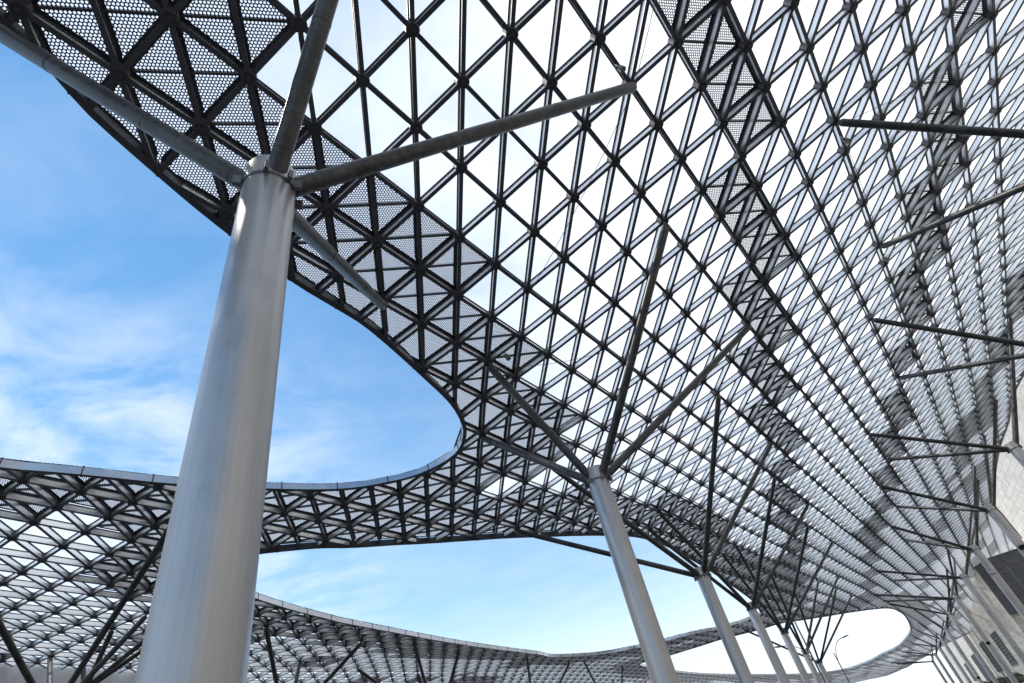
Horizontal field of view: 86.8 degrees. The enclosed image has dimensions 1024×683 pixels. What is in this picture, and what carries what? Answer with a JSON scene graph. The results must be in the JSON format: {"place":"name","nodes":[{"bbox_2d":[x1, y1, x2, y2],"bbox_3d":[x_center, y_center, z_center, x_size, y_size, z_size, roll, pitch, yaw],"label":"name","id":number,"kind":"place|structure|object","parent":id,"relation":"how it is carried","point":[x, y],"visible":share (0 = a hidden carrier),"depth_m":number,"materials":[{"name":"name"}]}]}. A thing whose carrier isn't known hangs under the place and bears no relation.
{"place":"outdoors","nodes":[
{"label":"outdoors","id":0,"kind":"place"},
{"bbox_2d":[0,663,135,682],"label":"white building","id":1,"kind":"structure","parent":0,"point":[9,674],"depth_m":39.83,"materials":[{"name":"metal"}]},
{"bbox_2d":[0,0,1023,682],"label":"sky","id":2,"kind":"structure","parent":0,"point":[110,279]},
{"label":"ground","id":3,"kind":"structure","parent":0,"visible":0},
{"bbox_2d":[0,526,167,682],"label":"branching column","id":4,"kind":"structure","parent":3,"relation":"on","point":[6,637],"depth_m":28.05,"materials":[{"name":"metal"}]},
{"bbox_2d":[80,629,142,682],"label":"branching column","id":5,"kind":"structure","parent":3,"relation":"on","point":[119,663],"depth_m":36.49,"materials":[{"name":"metal"}]},
{"bbox_2d":[264,627,361,682],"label":"branching column","id":6,"kind":"structure","parent":3,"relation":"on","point":[327,679],"depth_m":45.19,"materials":[{"name":"metal"}]},
{"bbox_2d":[0,0,636,682],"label":"branching column","id":7,"kind":"structure","parent":3,"relation":"on","point":[200,622],"depth_m":6.79,"materials":[{"name":"metal"}]},
{"bbox_2d":[529,93,631,293],"bbox_3d":[2.361,-5.160,20.033,0.024,1.520,8.209,11,-46,-27],"label":"cable","id":8,"kind":"object","parent":7,"relation":"attached to","point":[585,190],"visible":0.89,"depth_m":19.53,"materials":[{"name":"grey metal"}]},
{"bbox_2d":[635,1,654,81],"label":"cable","id":9,"kind":"object","parent":7,"relation":"attached to","point":[645,41],"visible":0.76,"depth_m":16.92,"materials":[{"name":"grey metal"}]},
{"bbox_2d":[357,644,459,682],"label":"branching column","id":10,"kind":"structure","parent":3,"relation":"on","point":[366,675],"depth_m":55.05,"materials":[{"name":"metal"}]},
{"bbox_2d":[453,657,569,682],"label":"branching column","id":11,"kind":"structure","parent":3,"relation":"on","point":[528,670],"depth_m":70.77,"materials":[{"name":"metal"}]},
{"bbox_2d":[584,662,622,682],"bbox_3d":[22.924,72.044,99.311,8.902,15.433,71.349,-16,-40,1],"label":"branching column","id":12,"kind":"structure","parent":3,"relation":"on","point":[588,670],"depth_m":84.34,"materials":[{"name":"metal"}]},
{"bbox_2d":[481,222,751,682],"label":"branching column","id":13,"kind":"structure","parent":3,"relation":"on","point":[595,479],"depth_m":21.59,"materials":[{"name":"metal"}]},
{"bbox_2d":[496,352,603,367],"bbox_3d":[1.736,0.855,25.100,5.820,0.628,0.024,-3,-42,-14],"label":"cable","id":14,"kind":"object","parent":13,"relation":"attached to","point":[545,364],"visible":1,"depth_m":24.87,"materials":[{"name":"grey metal"}]},
{"bbox_2d":[518,394,772,682],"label":"branching column","id":15,"kind":"structure","parent":3,"relation":"on","point":[701,575],"depth_m":32.26,"materials":[{"name":"metal"}]},
{"bbox_2d":[650,477,809,682],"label":"branching column","id":16,"kind":"structure","parent":3,"relation":"on","point":[769,648],"depth_m":43.27,"materials":[{"name":"metal"}]},
{"bbox_2d":[726,525,832,682],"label":"branching column","id":17,"kind":"structure","parent":3,"relation":"on","point":[784,632],"depth_m":54.39,"materials":[{"name":"metal"}]},
{"bbox_2d":[744,588,851,682],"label":"branching column","id":18,"kind":"structure","parent":3,"relation":"on","point":[819,662],"depth_m":77.71,"materials":[{"name":"metal"}]},
{"bbox_2d":[774,601,825,682],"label":"street lamp","id":19,"kind":"object","parent":3,"relation":"on","point":[821,675],"visible":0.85,"depth_m":62.76,"materials":[{"name":"grey metal"}]},
{"bbox_2d":[767,576,838,682],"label":"branching column","id":20,"kind":"structure","parent":3,"relation":"on","point":[812,668],"depth_m":65.86,"materials":[{"name":"metal"}]},
{"bbox_2d":[833,635,849,682],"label":"street lamp","id":21,"kind":"object","parent":3,"relation":"on","point":[838,660],"visible":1,"depth_m":90.56,"materials":[{"name":"grey metal"}]},
{"bbox_2d":[891,645,947,682],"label":"branching column","id":22,"kind":"structure","parent":3,"relation":"on","point":[938,670],"depth_m":147.50,"materials":[{"name":"metal"}]},
{"bbox_2d":[901,633,954,682],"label":"branching column","id":23,"kind":"structure","parent":3,"relation":"on","point":[935,654],"depth_m":136.55,"materials":[{"name":"metal"}]},
{"bbox_2d":[837,118,1023,248],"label":"branching column","id":24,"kind":"structure","parent":3,"relation":"on","point":[954,129],"depth_m":21.77,"materials":[{"name":"metal"}]},
{"bbox_2d":[838,125,881,248],"bbox_3d":[16.663,-6.875,25.598,0.024,0.301,10.002,-36,-44,23],"label":"cable","id":25,"kind":"object","parent":24,"relation":"attached to","point":[861,184],"visible":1,"depth_m":24.70,"materials":[{"name":"grey metal"}]},
{"bbox_2d":[838,30,1023,124],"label":"cable","id":26,"kind":"object","parent":24,"relation":"attached to","point":[938,77],"visible":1,"depth_m":22.85,"materials":[{"name":"black metal"}]},
{"bbox_2d":[912,621,963,682],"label":"branching column","id":27,"kind":"structure","parent":3,"relation":"on","point":[949,663],"depth_m":125.31,"materials":[{"name":"metal"}]},
{"bbox_2d":[889,568,998,682],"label":"branching column","id":28,"kind":"structure","parent":3,"relation":"on","point":[949,613],"depth_m":92.95,"materials":[{"name":"metal"}]},
{"bbox_2d":[917,609,971,682],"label":"branching column","id":29,"kind":"structure","parent":3,"relation":"on","point":[955,660],"depth_m":114.20,"materials":[{"name":"metal"}]},
{"bbox_2d":[873,548,1018,682],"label":"branching column","id":30,"kind":"structure","parent":3,"relation":"on","point":[991,647],"depth_m":82.41,"materials":[{"name":"metal"}]},
{"bbox_2d":[869,317,1023,466],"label":"branching column","id":31,"kind":"structure","parent":3,"relation":"on","point":[1014,449],"depth_m":41.81,"materials":[{"name":"metal"}]},
{"bbox_2d":[872,318,1023,379],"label":"branching column","id":32,"kind":"structure","parent":3,"relation":"on","point":[960,334],"depth_m":32.20,"materials":[{"name":"metal"}]},
{"bbox_2d":[0,0,1023,682],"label":"lattice canopy","id":33,"kind":"object","parent":32,"relation":"on","point":[868,538],"visible":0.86,"depth_m":27.19,"materials":[{"name":"metal"}]},
{"bbox_2d":[503,351,510,360],"bbox_3d":[-0.233,0.631,23.995,0.321,0.476,0.220,-15,-40,0],"label":"spotlight","id":34,"kind":"object","parent":33,"relation":"attached to","point":[507,356],"visible":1,"depth_m":23.89,"materials":[{"name":"metal"}]},
{"bbox_2d":[614,63,625,72],"bbox_3d":[3.447,-8.788,17.353,0.321,0.476,0.220,-15,-40,0],"label":"spotlight","id":35,"kind":"object","parent":33,"relation":"attached to","point":[621,68],"visible":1,"depth_m":17.25,"materials":[{"name":"metal"}]},
{"bbox_2d":[839,136,849,143],"bbox_3d":[14.094,-8.579,22.951,0.321,0.476,0.220,-15,-40,0],"label":"spotlight","id":36,"kind":"object","parent":33,"relation":"attached to","point":[846,140],"visible":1,"depth_m":22.86,"materials":[{"name":"metal"}]},
{"bbox_2d":[882,255,889,261],"bbox_3d":[20.479,-4.551,29.661,0.321,0.476,0.220,-15,-40,0],"label":"spotlight","id":37,"kind":"object","parent":33,"relation":"attached to","point":[886,259],"visible":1,"depth_m":29.58,"materials":[{"name":"metal"}]},
{"bbox_2d":[914,600,983,682],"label":"branching column","id":38,"kind":"structure","parent":3,"relation":"on","point":[960,651],"depth_m":103.09,"materials":[{"name":"metal"}]},
{"bbox_2d":[876,511,1023,664],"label":"branching column","id":39,"kind":"structure","parent":3,"relation":"on","point":[1001,628],"depth_m":72.19,"materials":[{"name":"metal"}]},
{"bbox_2d":[879,398,1023,556],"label":"branching column","id":40,"kind":"structure","parent":3,"relation":"on","point":[991,509],"depth_m":52.19,"materials":[{"name":"metal"}]},
{"bbox_2d":[1017,544,1023,549],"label":"floodlight","id":41,"kind":"object","parent":40,"relation":"attached to","point":[1020,546],"visible":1,"depth_m":48.23,"materials":[{"name":"metal"}]},
{"bbox_2d":[890,465,1023,619],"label":"branching column","id":42,"kind":"structure","parent":3,"relation":"on","point":[1001,583],"depth_m":62.01,"materials":[{"name":"metal"}]},
{"bbox_2d":[941,127,1023,682],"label":"stone building","id":43,"kind":"structure","parent":3,"relation":"on","point":[1010,488],"depth_m":106.02,"materials":[{"name":"stone"}]},
{"bbox_2d":[964,663,976,680],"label":"window","id":44,"kind":"structure","parent":43,"relation":"in","point":[965,664],"depth_m":198.10,"materials":[{"name":"glass"}]},
{"bbox_2d":[971,654,990,682],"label":"window","id":45,"kind":"structure","parent":43,"relation":"in","point":[973,656],"depth_m":166.94,"materials":[{"name":"grey glass"}]},
{"bbox_2d":[979,640,1003,671],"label":"window","id":46,"kind":"structure","parent":43,"relation":"in","point":[983,643],"depth_m":140.08,"materials":[{"name":"grey glass"}]},
{"bbox_2d":[990,631,1017,665],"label":"window","id":47,"kind":"structure","parent":43,"relation":"in","point":[995,637],"depth_m":119.09,"materials":[{"name":"glass"}]},
{"bbox_2d":[961,628,1009,682],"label":"street lamp","id":48,"kind":"object","parent":3,"relation":"on","point":[990,655],"visible":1,"depth_m":86.65,"materials":[{"name":"grey metal"}]},
{"bbox_2d":[997,676,1003,682],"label":"shrub","id":49,"kind":"object","parent":3,"relation":"on","point":[999,679],"visible":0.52,"depth_m":132.56,"materials":[{"name":"green plant"}]},
{"bbox_2d":[989,566,1023,587],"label":"street lamp","id":50,"kind":"object","parent":3,"relation":"on","point":[1011,572],"visible":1,"depth_m":58.12,"materials":[{"name":"grey metal"}]},
{"bbox_2d":[1009,672,1023,682],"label":"shrub","id":51,"kind":"object","parent":3,"relation":"on","point":[1020,679],"visible":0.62,"depth_m":112.17,"materials":[{"name":"green plant"}]}
]}

